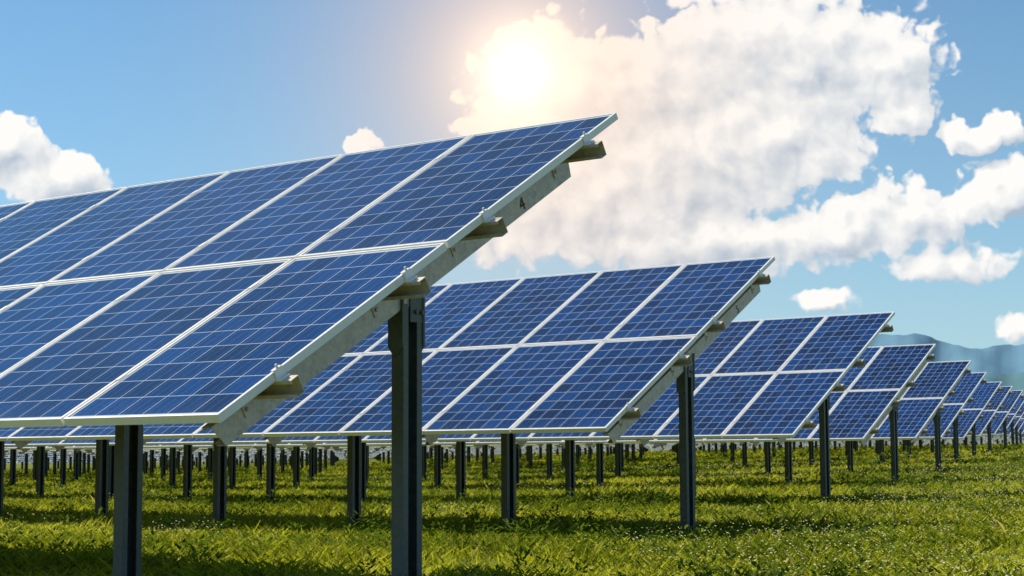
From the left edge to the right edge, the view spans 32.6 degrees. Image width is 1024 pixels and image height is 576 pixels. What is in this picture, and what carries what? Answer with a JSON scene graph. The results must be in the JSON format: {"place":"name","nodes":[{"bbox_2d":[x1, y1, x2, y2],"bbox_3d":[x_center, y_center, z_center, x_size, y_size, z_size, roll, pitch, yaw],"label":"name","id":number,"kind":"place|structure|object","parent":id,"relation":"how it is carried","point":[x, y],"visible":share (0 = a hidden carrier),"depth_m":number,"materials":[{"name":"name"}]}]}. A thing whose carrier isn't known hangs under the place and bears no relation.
{"place":"outdoors","nodes":[
{"label":"outdoors","id":0,"kind":"place"},
{"bbox_2d":[0,437,1023,575],"bbox_3d":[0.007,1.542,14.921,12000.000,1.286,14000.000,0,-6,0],"label":"meadow ground","id":1,"kind":"structure","parent":0,"point":[30,466],"depth_m":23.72,"materials":[{"name":"green plant"}]},
{"bbox_2d":[0,113,617,575],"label":"solar panel row","id":2,"kind":"object","parent":1,"relation":"on","point":[228,307],"visible":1,"depth_m":8.97,"materials":[{"name":"blue"}]},
{"bbox_2d":[0,256,774,532],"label":"solar panel row","id":3,"kind":"object","parent":1,"relation":"on","point":[613,355],"visible":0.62,"depth_m":16.83,"materials":[{"name":"blue"}]},
{"bbox_2d":[5,311,894,502],"bbox_3d":[-27.725,4.971,47.449,81.685,4.413,2.881,-5,-7,38],"label":"solar panel row","id":4,"kind":"object","parent":1,"relation":"on","point":[779,379],"visible":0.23,"depth_m":23.43,"materials":[{"name":"blue"}]},
{"bbox_2d":[5,344,935,488],"bbox_3d":[-25.425,5.638,54.657,81.685,4.413,2.881,-5,-7,38],"label":"solar panel row","id":5,"kind":"object","parent":1,"relation":"on","point":[865,403],"visible":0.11,"depth_m":30.62,"materials":[{"name":"blue"}]},
{"bbox_2d":[4,360,971,481],"bbox_3d":[-22.956,6.298,61.653,81.685,4.413,2.881,-5,-7,38],"label":"solar panel row","id":6,"kind":"object","parent":1,"relation":"on","point":[923,400],"visible":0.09,"depth_m":37.66,"materials":[{"name":"blue"}]},
{"bbox_2d":[8,372,986,477],"bbox_3d":[-20.679,6.973,68.799,81.685,4.413,2.881,-5,-7,38],"label":"solar panel row","id":7,"kind":"object","parent":1,"relation":"on","point":[965,388],"visible":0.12,"depth_m":44.90,"materials":[{"name":"blue"}]},
{"bbox_2d":[4,382,1001,474],"bbox_3d":[-18.302,7.641,75.868,81.685,4.413,2.881,-5,-7,38],"label":"solar panel row","id":8,"kind":"object","parent":1,"relation":"on","point":[982,394],"visible":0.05,"depth_m":55.65,"materials":[{"name":"blue"}]},
{"bbox_2d":[5,386,1012,471],"bbox_3d":[-15.948,8.309,82.955,81.685,4.413,2.881,-5,-7,38],"label":"solar panel row","id":9,"kind":"object","parent":1,"relation":"on","point":[995,402],"visible":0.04,"depth_m":60.54,"materials":[{"name":"blue"}]},
{"bbox_2d":[2,449,1023,575],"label":"wildflowers","id":10,"kind":"object","parent":1,"relation":"on","point":[781,519],"visible":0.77,"depth_m":15.60,"materials":[{"name":"plant"}]},
{"bbox_2d":[4,390,1022,470],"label":"solar panel row","id":11,"kind":"object","parent":1,"relation":"on","point":[1007,404],"visible":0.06,"depth_m":68.82,"materials":[{"name":"blue"}]},
{"bbox_2d":[6,395,1023,468],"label":"solar panel row","id":12,"kind":"object","parent":1,"relation":"on","point":[1017,406],"visible":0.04,"depth_m":86.17,"materials":[{"name":"blue"}]},
{"bbox_2d":[6,404,1023,468],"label":"solar panel row","id":13,"kind":"object","parent":1,"relation":"on","point":[1018,416],"visible":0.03,"depth_m":96.90,"materials":[{"name":"blue"}]},
{"bbox_2d":[6,415,1023,467],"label":"solar panel row","id":14,"kind":"object","parent":1,"relation":"on","point":[870,444],"visible":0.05,"depth_m":102.50,"materials":[{"name":"grey"}]},
{"bbox_2d":[59,424,1023,466],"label":"solar panel row","id":15,"kind":"object","parent":1,"relation":"on","point":[1022,430],"visible":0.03,"depth_m":108.65,"materials":[{"name":"grey"}]},
{"bbox_2d":[156,432,1023,464],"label":"solar panel row","id":16,"kind":"object","parent":1,"relation":"on","point":[899,441],"visible":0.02,"depth_m":112.84,"materials":[{"name":"grey"}]},
{"bbox_2d":[180,438,1014,463],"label":"solar panel row","id":17,"kind":"object","parent":1,"relation":"on","point":[671,448],"visible":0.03,"depth_m":120.76,"materials":[{"name":"grey"}]},
{"bbox_2d":[201,439,1022,462],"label":"solar panel row","id":18,"kind":"object","parent":1,"relation":"on","point":[697,448],"visible":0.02,"depth_m":128.97,"materials":[{"name":"grey"}]},
{"bbox_2d":[238,440,1023,461],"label":"solar panel row","id":19,"kind":"object","parent":1,"relation":"on","point":[776,447],"visible":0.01,"depth_m":130.19,"materials":[{"name":"grey"}]},
{"bbox_2d":[727,441,1023,449],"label":"solar panel row","id":20,"kind":"object","parent":1,"relation":"on","point":[924,444],"visible":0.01,"depth_m":132.41,"materials":[{"name":"grey"}]},
{"bbox_2d":[0,0,1023,348],"label":"sky","id":21,"kind":"structure","parent":0,"point":[873,149],"materials":[{"name":"blue"}]},
{"bbox_2d":[868,333,1023,374],"bbox_3d":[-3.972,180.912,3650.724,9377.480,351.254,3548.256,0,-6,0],"label":"mountain ridge","id":22,"kind":"structure","parent":0,"point":[1003,359],"depth_m":4377.49,"materials":[{"name":"blue"}]},
{"bbox_2d":[983,372,1023,394],"bbox_3d":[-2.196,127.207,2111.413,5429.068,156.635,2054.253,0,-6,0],"label":"wooded hills","id":23,"kind":"structure","parent":0,"point":[1015,381],"depth_m":2530.60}
]}

